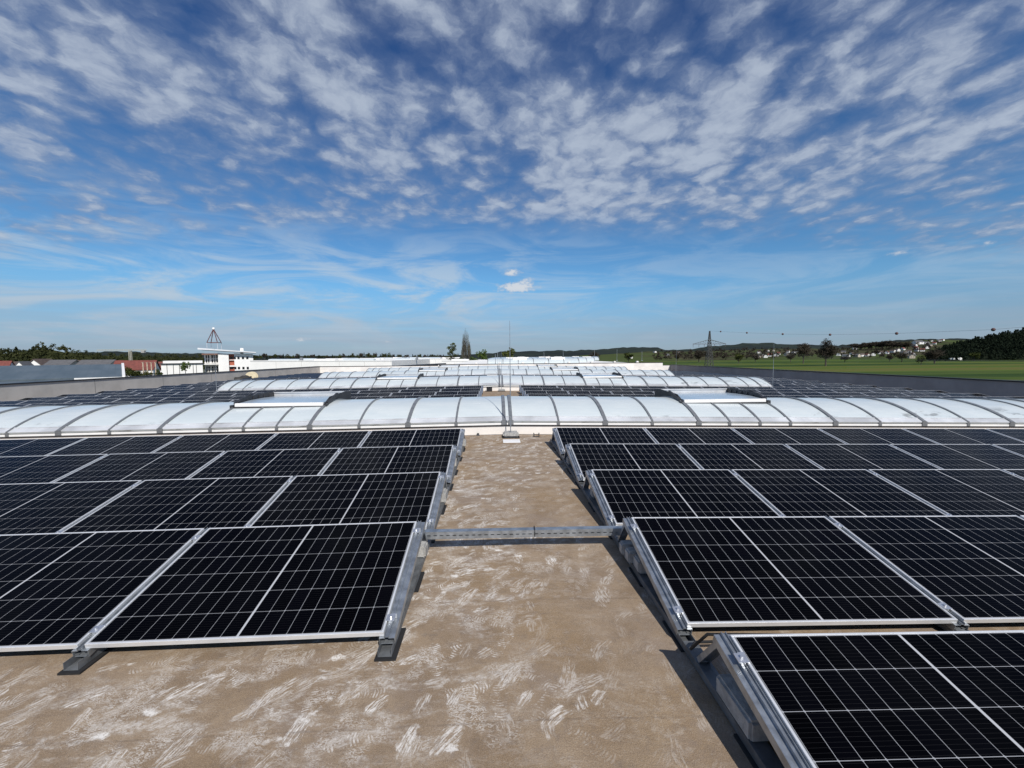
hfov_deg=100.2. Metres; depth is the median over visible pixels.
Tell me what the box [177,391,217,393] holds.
solar panel
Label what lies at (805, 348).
tree
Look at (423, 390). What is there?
solar panel
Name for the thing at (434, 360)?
warehouse
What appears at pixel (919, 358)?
tree
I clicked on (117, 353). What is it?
hill
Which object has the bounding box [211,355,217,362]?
window
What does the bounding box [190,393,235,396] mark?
solar panel
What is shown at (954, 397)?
solar panel
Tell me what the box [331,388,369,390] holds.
solar panel
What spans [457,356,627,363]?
skylight hall
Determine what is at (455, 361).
warehouse
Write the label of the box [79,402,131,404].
solar panel
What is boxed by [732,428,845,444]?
solar panel
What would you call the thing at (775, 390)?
solar panel
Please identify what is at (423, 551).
concrete block
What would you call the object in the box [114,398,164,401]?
solar panel
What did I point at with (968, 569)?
solar panel
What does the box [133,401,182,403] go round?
solar panel
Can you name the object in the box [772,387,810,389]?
solar panel
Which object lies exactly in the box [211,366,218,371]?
window
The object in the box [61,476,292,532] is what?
solar panel
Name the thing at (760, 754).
panel mount
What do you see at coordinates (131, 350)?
tower crane
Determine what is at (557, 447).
panel mount
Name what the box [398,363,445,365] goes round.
dark roof block
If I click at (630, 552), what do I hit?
concrete block
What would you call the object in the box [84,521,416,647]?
solar panel
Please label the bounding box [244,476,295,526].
panel mount
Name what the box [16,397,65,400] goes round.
solar panel
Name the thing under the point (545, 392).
solar panel
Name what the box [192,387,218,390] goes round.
solar panel
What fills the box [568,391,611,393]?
solar panel
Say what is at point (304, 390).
solar panel
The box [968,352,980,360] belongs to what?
tree
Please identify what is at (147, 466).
solar panel
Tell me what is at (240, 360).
office block
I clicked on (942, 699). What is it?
solar panel
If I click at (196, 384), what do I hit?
solar panel
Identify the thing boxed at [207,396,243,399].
solar panel
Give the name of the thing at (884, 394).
solar panel
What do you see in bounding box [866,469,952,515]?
panel mount
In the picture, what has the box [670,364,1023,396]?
parapet wall
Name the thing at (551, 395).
solar panel
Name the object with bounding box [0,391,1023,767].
roof deck
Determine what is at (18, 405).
solar panel
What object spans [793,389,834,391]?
solar panel
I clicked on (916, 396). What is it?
solar panel
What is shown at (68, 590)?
solar panel
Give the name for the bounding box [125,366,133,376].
shrub
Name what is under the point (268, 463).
solar panel
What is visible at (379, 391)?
solar panel
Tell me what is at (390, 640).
panel mount
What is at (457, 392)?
solar panel
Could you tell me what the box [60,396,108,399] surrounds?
solar panel
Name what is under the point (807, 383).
solar panel
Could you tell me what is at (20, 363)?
house
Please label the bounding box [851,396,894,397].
solar panel
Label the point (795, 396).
solar panel
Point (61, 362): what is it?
house
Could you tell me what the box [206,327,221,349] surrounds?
roof pyramid frame
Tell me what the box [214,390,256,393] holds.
solar panel
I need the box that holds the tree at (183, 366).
[179,361,190,372]
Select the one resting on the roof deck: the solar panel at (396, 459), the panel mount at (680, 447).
the panel mount at (680, 447)
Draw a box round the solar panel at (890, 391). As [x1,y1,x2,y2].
[869,390,911,392]
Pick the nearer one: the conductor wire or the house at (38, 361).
the conductor wire
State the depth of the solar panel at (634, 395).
15.90 m
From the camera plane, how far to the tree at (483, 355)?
163.73 m
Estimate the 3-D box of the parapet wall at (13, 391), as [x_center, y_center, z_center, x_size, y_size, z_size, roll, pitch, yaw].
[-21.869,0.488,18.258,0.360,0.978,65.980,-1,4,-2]
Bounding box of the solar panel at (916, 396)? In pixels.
[895,396,941,397]
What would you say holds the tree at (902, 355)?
on the ground
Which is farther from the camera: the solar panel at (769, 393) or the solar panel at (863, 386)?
the solar panel at (863, 386)
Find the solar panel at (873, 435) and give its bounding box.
[818,428,936,443]
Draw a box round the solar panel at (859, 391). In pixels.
[832,390,874,392]
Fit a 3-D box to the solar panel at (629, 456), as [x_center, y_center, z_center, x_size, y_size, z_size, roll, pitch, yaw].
[1.797,1.126,6.319,1.722,0.032,1.134,0,16,-2]
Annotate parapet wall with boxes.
[0,366,319,400]
[320,362,669,372]
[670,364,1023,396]
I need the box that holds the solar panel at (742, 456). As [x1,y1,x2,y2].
[678,444,820,469]
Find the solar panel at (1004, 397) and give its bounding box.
[985,397,1023,397]
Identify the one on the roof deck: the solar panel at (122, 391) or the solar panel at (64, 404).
the solar panel at (122, 391)
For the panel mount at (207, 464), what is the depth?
6.22 m
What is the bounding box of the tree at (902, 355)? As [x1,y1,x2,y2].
[895,353,907,361]
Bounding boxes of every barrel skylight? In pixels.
[0,388,1023,439]
[217,372,772,390]
[318,367,674,377]
[366,364,627,370]
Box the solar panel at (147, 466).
[53,451,224,482]
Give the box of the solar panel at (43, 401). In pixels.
[19,399,74,403]
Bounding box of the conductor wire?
[465,434,551,435]
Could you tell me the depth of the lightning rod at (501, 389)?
21.33 m
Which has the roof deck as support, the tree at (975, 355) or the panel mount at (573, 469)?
the panel mount at (573, 469)
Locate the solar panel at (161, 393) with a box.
[137,392,178,394]
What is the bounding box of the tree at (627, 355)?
[624,352,633,361]
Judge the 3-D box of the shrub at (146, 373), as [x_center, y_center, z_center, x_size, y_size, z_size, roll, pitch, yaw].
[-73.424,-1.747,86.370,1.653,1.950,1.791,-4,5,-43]
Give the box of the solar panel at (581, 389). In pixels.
[562,388,601,390]
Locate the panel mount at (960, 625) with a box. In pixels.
[825,515,969,630]
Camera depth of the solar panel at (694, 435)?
8.08 m
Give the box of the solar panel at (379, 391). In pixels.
[359,390,399,392]
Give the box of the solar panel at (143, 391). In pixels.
[131,389,172,392]
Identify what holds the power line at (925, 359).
hanging from the lattice pylon
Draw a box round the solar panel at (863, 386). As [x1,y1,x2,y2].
[844,385,880,387]
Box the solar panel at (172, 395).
[147,394,193,397]
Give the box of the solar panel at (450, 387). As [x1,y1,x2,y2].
[445,386,481,388]
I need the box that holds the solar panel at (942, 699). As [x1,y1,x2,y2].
[730,630,1023,767]
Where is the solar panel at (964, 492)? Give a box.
[868,469,1023,516]
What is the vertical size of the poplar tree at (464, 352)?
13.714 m
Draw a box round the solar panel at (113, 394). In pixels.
[97,393,138,395]
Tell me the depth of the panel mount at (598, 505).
4.81 m
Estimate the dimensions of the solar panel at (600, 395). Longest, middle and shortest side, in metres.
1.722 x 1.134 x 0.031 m
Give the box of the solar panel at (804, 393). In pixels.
[778,392,825,395]
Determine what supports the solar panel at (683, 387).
on the panel mount
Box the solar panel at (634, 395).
[622,394,654,396]
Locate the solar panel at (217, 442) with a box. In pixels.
[153,433,276,452]
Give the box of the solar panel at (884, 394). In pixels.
[862,393,907,395]
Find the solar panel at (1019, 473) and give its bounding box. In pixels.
[1002,469,1023,478]
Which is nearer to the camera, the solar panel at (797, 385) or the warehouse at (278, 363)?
the solar panel at (797, 385)
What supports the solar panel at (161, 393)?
on the panel mount
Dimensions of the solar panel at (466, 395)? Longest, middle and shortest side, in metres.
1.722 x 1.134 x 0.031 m
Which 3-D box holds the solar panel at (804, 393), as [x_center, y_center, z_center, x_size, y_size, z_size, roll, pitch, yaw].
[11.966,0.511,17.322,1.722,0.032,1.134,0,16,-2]
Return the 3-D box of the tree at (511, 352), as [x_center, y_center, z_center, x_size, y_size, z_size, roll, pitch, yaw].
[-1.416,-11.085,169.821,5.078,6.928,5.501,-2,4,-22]
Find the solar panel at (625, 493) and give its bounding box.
[591,469,779,525]
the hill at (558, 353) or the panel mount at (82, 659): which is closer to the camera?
the panel mount at (82, 659)
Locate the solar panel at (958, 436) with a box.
[903,428,1023,444]
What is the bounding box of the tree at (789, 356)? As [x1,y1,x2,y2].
[786,354,793,361]
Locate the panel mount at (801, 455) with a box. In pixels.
[783,444,821,468]
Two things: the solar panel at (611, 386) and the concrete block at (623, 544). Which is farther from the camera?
the solar panel at (611, 386)
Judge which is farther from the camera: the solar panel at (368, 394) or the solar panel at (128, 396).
the solar panel at (128, 396)
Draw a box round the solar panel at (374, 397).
[351,396,380,398]
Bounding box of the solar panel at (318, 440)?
[258,431,369,449]
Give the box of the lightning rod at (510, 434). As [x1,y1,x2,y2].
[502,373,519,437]
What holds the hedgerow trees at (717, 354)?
on the hill at (643, 356)
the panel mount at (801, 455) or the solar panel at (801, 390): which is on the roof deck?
the panel mount at (801, 455)
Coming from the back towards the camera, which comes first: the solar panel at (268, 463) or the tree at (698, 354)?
the tree at (698, 354)
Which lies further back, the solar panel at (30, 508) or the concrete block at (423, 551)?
the solar panel at (30, 508)
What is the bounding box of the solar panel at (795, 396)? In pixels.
[762,395,808,397]
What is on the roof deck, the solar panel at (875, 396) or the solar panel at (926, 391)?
the solar panel at (926, 391)
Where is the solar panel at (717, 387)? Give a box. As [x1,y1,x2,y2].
[701,386,738,388]
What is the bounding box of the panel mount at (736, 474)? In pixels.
[729,469,784,515]
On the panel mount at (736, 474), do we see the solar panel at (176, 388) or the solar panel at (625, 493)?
the solar panel at (625, 493)
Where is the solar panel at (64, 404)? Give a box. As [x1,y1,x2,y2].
[27,403,81,405]
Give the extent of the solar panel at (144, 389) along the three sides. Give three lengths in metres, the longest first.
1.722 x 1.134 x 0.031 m
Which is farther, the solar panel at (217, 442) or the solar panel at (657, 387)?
the solar panel at (657, 387)
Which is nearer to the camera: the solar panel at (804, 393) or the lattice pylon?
the solar panel at (804, 393)
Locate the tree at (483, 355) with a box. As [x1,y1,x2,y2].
[475,349,486,359]
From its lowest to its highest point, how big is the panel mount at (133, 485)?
0.355 m
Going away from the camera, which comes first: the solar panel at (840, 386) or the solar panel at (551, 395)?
the solar panel at (551, 395)
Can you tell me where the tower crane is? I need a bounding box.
[98,349,146,359]
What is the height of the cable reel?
0.840 m
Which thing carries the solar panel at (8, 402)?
on the roof deck
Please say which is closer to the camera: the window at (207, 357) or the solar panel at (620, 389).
the solar panel at (620, 389)
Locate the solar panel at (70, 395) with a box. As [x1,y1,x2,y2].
[56,394,99,396]
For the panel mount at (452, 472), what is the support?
on the roof deck
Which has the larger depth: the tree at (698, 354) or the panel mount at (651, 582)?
the tree at (698, 354)
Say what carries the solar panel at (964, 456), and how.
on the panel mount
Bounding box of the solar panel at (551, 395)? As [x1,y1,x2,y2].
[528,394,574,396]
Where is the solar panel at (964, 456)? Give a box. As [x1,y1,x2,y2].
[889,444,1023,469]
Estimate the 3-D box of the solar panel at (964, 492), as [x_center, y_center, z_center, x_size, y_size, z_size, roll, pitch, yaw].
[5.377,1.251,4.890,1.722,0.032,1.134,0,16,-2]
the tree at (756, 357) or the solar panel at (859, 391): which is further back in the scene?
the tree at (756, 357)
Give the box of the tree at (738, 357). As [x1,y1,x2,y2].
[735,353,744,363]
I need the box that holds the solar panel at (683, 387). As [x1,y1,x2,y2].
[665,386,702,388]
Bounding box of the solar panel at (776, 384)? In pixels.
[770,383,794,386]
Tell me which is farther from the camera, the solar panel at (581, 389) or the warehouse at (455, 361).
the warehouse at (455, 361)
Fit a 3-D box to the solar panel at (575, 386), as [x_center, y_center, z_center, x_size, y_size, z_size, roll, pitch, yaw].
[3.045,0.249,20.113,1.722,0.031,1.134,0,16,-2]
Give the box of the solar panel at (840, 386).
[813,385,846,387]
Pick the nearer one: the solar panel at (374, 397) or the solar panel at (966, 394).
the solar panel at (374, 397)
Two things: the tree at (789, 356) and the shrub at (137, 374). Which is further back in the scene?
the tree at (789, 356)
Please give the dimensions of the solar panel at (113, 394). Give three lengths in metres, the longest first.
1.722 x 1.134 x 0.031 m
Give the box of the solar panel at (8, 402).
[0,400,27,404]
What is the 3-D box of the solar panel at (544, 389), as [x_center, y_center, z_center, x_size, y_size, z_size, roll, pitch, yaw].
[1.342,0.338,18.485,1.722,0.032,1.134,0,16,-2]
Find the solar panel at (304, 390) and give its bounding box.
[292,389,331,391]
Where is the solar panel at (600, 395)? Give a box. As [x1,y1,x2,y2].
[575,394,622,396]
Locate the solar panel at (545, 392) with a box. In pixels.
[525,390,567,394]
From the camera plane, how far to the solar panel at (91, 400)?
16.62 m
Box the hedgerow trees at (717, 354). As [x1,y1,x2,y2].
[652,339,941,359]
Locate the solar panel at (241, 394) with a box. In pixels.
[233,393,259,395]
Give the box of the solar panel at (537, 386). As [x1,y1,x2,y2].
[520,385,556,387]
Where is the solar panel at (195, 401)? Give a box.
[181,400,232,402]
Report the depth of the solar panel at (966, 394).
17.93 m
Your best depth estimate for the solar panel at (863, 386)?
22.96 m
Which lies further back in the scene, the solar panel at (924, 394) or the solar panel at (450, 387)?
the solar panel at (450, 387)
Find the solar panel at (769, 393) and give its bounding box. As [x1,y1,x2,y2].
[757,392,781,394]
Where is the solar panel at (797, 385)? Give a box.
[781,385,814,386]
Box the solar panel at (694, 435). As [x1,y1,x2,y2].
[645,428,751,443]
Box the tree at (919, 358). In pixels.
[915,355,925,362]
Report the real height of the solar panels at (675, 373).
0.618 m
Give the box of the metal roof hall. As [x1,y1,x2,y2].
[0,363,124,383]
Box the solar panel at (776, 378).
[762,378,787,379]
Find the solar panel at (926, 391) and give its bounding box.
[906,390,948,392]
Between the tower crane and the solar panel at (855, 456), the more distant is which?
the tower crane
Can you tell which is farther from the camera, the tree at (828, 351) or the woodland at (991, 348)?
the woodland at (991, 348)
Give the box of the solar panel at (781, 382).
[768,381,795,382]
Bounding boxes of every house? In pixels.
[0,361,14,365]
[14,361,32,365]
[30,359,51,364]
[44,360,78,364]
[75,360,114,364]
[114,360,160,376]
[912,340,923,343]
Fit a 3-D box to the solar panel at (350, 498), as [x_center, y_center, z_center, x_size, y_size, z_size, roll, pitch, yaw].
[-1.706,1.252,4.626,1.722,0.031,1.134,-1,16,-2]
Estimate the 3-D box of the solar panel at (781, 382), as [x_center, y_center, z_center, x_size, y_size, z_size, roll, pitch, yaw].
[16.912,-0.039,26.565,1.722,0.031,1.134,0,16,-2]
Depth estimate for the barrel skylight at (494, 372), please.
34.40 m
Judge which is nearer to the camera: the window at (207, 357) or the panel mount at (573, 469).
the panel mount at (573, 469)
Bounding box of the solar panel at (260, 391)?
[253,389,294,392]
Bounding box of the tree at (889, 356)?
[885,354,893,361]
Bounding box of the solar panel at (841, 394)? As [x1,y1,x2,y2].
[819,392,866,395]
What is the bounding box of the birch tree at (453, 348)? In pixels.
[445,343,458,359]
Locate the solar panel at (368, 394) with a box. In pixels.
[351,393,391,396]
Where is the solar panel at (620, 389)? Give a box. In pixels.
[601,388,641,390]
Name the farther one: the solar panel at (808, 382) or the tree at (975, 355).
the tree at (975, 355)
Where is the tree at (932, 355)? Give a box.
[922,348,947,363]
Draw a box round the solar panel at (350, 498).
[250,472,440,528]
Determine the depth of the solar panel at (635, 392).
17.39 m
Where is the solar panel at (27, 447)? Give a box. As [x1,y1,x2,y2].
[0,438,85,456]
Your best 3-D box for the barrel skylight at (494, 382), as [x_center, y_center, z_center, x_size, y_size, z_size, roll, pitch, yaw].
[-0.611,-0.034,23.210,28.270,1.149,3.062,-1,4,-2]
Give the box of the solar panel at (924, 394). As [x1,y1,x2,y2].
[902,393,947,395]
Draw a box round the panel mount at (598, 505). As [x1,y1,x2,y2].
[580,469,615,538]
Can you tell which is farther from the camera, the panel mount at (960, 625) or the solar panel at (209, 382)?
the solar panel at (209, 382)
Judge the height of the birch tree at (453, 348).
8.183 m
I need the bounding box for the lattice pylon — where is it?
[694,331,725,365]
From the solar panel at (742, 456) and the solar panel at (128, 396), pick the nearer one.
the solar panel at (742, 456)
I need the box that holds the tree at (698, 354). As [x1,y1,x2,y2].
[692,350,704,361]
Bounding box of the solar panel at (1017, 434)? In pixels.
[987,429,1023,441]
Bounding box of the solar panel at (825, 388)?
[806,387,845,389]
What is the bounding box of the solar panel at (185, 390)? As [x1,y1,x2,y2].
[168,389,206,391]
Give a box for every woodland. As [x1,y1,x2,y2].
[0,341,204,368]
[925,327,1023,360]
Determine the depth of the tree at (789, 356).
528.13 m
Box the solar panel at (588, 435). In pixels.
[556,427,656,452]
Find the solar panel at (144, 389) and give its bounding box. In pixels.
[126,388,159,389]
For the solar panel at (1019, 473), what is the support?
on the panel mount
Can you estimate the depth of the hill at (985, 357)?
574.53 m
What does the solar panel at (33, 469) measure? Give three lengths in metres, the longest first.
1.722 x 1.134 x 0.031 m
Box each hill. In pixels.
[2,349,255,368]
[74,351,388,359]
[389,338,971,358]
[559,340,965,360]
[941,332,1023,360]
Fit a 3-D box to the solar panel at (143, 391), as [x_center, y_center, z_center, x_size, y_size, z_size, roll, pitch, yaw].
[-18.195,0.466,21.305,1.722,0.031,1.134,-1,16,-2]
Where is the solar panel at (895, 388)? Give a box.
[877,388,913,389]
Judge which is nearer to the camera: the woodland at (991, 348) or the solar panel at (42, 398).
the solar panel at (42, 398)
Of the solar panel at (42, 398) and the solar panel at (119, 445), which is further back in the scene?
the solar panel at (42, 398)
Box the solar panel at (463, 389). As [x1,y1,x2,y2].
[441,388,480,391]
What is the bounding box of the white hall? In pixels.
[160,360,202,374]
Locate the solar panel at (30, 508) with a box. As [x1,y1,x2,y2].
[0,480,141,534]
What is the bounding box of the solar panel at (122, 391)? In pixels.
[94,390,136,393]
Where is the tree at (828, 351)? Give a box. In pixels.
[816,338,838,365]
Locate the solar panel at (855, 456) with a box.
[785,444,938,469]
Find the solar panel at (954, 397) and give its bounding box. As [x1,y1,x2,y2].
[939,396,984,398]
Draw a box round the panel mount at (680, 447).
[676,444,701,468]
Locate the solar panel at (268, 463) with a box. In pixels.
[189,448,339,478]
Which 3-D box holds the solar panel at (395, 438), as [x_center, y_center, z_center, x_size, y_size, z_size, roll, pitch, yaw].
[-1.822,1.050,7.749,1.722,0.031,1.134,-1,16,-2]
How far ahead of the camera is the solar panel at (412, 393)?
17.08 m
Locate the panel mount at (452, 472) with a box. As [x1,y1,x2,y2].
[446,445,459,490]
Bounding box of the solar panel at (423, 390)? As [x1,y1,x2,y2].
[399,389,440,392]
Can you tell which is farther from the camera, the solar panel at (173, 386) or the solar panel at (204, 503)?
the solar panel at (173, 386)
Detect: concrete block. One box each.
[417,541,427,557]
[441,488,447,502]
[566,456,570,464]
[619,540,633,555]
[625,547,636,563]
[633,554,646,573]
[716,674,768,741]
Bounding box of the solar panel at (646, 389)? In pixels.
[640,388,654,390]
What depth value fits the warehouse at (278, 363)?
103.47 m
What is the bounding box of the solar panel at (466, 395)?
[430,394,477,397]
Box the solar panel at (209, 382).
[196,382,223,383]
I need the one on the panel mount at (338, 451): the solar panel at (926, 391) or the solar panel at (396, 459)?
the solar panel at (396, 459)
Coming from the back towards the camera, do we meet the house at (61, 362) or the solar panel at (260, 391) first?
the house at (61, 362)
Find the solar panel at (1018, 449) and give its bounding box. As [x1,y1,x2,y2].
[992,444,1023,456]
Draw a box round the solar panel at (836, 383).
[821,383,852,384]
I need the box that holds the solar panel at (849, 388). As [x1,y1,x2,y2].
[841,387,879,389]
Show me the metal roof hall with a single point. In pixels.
(24, 373)
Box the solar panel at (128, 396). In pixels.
[104,395,151,398]
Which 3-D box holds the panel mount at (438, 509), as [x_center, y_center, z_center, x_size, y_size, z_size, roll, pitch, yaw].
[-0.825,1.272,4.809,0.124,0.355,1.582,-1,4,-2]
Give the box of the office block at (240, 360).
[198,348,255,371]
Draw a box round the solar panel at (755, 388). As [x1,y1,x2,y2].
[737,387,773,388]
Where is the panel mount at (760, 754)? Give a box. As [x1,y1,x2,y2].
[683,631,809,767]
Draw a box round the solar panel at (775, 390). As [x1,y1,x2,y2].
[755,389,796,391]
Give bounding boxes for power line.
[708,349,1023,361]
[723,347,1008,360]
[740,327,1017,334]
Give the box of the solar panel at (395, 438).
[360,428,460,446]
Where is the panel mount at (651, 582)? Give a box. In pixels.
[612,516,695,651]
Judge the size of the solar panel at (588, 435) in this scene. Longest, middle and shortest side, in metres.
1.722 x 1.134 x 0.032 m
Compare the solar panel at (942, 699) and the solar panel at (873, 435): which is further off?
the solar panel at (873, 435)
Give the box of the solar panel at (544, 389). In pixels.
[522,388,561,390]
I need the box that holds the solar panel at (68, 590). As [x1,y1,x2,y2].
[0,528,203,651]
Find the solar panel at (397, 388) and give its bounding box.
[370,387,407,389]
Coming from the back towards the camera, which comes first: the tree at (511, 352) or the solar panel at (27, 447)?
the tree at (511, 352)
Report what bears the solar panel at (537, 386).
on the panel mount
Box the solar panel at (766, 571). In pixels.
[631,516,957,626]
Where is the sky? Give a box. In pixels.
[0,0,1023,356]
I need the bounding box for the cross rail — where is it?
[424,526,624,539]
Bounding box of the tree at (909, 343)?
[904,342,913,348]
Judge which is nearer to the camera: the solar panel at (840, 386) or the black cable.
the black cable
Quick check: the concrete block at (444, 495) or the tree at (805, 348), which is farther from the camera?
the tree at (805, 348)
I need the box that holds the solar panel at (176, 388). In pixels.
[158,387,193,389]
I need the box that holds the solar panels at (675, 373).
[241,371,744,379]
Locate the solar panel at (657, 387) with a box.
[629,386,666,388]
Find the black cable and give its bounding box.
[689,633,780,649]
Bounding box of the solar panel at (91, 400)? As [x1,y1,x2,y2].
[66,399,118,402]
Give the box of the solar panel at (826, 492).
[731,469,946,516]
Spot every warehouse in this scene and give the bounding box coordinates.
[250,357,429,369]
[385,357,459,363]
[442,359,486,363]
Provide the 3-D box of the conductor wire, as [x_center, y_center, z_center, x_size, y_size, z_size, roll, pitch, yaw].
[-0.028,1.076,9.274,2.600,0.094,0.049,-1,4,-2]
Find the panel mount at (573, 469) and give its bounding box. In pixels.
[562,444,584,488]
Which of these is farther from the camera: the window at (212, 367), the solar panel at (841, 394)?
the window at (212, 367)
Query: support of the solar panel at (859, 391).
on the panel mount
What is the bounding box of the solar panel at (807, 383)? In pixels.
[792,383,823,384]
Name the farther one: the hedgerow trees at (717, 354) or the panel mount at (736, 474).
the hedgerow trees at (717, 354)
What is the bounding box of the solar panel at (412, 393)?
[391,392,435,395]
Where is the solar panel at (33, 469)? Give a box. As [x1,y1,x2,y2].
[0,454,107,483]
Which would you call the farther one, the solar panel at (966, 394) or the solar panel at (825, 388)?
the solar panel at (825, 388)
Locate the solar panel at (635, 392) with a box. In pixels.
[611,391,654,394]
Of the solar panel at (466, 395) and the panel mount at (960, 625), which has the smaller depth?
the panel mount at (960, 625)
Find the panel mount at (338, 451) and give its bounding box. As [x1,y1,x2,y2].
[320,448,341,474]
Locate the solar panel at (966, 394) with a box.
[941,393,990,396]
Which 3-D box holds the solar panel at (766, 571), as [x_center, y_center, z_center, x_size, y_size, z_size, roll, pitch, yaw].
[1.913,1.328,3.195,1.722,0.032,1.134,0,16,-2]
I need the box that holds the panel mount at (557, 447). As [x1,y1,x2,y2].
[550,428,564,459]
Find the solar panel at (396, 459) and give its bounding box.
[321,445,452,477]
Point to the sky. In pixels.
(291, 177)
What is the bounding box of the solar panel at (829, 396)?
[805,395,850,397]
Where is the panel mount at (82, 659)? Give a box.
[57,527,210,675]
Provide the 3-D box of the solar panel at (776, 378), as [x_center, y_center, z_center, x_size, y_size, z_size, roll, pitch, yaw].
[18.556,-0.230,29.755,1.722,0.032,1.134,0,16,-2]
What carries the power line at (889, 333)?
attached to the lattice pylon
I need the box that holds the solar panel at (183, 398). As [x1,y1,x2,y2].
[161,397,210,400]
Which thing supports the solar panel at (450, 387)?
on the panel mount
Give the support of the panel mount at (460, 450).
on the roof deck
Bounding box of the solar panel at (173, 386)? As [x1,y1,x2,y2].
[158,385,191,387]
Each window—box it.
[205,355,209,362]
[205,366,210,371]
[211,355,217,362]
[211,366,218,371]
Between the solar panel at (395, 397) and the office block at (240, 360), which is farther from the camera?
the office block at (240, 360)
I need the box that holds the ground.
[203,359,1023,380]
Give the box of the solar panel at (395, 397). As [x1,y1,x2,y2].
[382,395,429,398]
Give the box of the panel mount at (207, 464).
[188,451,226,478]
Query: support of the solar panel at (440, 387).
on the panel mount
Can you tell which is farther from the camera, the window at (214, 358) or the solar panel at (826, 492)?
the window at (214, 358)
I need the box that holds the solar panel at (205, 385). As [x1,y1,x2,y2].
[189,384,221,386]
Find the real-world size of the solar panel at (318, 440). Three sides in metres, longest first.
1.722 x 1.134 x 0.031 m
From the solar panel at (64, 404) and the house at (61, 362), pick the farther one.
the house at (61, 362)
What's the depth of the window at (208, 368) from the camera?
121.96 m
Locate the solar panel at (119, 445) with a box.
[47,435,181,455]
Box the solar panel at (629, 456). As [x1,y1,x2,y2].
[569,444,699,479]
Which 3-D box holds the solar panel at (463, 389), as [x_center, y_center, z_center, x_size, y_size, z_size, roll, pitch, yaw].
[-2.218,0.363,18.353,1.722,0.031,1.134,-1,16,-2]
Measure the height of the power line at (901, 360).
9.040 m
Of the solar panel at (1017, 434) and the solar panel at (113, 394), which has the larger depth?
the solar panel at (113, 394)
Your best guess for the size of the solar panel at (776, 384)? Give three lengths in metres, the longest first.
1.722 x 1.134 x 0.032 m
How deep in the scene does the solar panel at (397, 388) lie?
20.16 m
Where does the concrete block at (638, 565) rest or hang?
on the panel mount at (651, 582)
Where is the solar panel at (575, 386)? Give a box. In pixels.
[557,386,593,387]
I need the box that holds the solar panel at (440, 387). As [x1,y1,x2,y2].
[407,386,444,389]
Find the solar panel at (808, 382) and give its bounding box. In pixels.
[794,381,822,382]
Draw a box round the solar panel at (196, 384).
[180,383,209,384]
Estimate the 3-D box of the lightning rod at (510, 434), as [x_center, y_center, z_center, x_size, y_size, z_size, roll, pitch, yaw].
[-0.039,-0.104,9.217,0.370,2.500,0.370,-1,4,-2]
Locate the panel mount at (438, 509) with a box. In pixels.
[427,471,449,542]
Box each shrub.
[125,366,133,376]
[133,370,144,375]
[143,371,152,375]
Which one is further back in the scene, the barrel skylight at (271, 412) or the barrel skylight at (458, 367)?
the barrel skylight at (458, 367)
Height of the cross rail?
0.090 m
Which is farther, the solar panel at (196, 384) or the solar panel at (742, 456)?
the solar panel at (196, 384)
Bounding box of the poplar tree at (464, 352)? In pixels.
[461,331,470,358]
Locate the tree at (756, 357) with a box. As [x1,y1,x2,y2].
[751,354,759,361]
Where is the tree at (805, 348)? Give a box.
[796,343,812,363]
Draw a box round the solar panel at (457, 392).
[436,391,478,394]
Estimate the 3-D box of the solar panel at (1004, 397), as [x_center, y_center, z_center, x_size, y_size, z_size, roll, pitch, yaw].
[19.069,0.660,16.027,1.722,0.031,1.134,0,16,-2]
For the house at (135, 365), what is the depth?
163.38 m
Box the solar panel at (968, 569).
[829,515,1023,622]
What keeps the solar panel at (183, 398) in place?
on the panel mount
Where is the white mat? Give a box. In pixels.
[503,439,520,442]
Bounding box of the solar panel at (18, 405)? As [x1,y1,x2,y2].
[0,404,30,406]
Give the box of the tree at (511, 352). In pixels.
[502,347,514,356]
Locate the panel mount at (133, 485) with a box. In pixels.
[55,480,143,532]
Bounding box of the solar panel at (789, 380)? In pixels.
[776,379,803,380]
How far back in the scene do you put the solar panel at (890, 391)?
19.40 m
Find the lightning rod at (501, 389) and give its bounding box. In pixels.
[498,367,504,391]
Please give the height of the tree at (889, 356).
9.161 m
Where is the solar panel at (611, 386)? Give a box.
[593,386,629,387]
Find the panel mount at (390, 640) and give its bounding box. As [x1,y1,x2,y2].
[374,521,431,661]
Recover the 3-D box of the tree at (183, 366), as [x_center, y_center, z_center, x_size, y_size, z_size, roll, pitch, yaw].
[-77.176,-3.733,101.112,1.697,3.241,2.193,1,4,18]
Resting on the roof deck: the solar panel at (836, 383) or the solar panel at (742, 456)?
the solar panel at (836, 383)
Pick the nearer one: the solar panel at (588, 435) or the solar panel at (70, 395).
the solar panel at (588, 435)
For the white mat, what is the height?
0.006 m
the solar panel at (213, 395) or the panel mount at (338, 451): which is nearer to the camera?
the panel mount at (338, 451)
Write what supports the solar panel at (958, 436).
on the panel mount
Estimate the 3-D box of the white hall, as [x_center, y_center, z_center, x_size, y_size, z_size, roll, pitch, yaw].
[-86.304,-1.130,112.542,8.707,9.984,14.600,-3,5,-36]
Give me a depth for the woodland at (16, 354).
542.82 m
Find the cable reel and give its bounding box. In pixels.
[246,372,257,377]
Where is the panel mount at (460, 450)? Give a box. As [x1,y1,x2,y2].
[457,429,465,461]
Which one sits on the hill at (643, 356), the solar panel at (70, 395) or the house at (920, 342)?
the house at (920, 342)

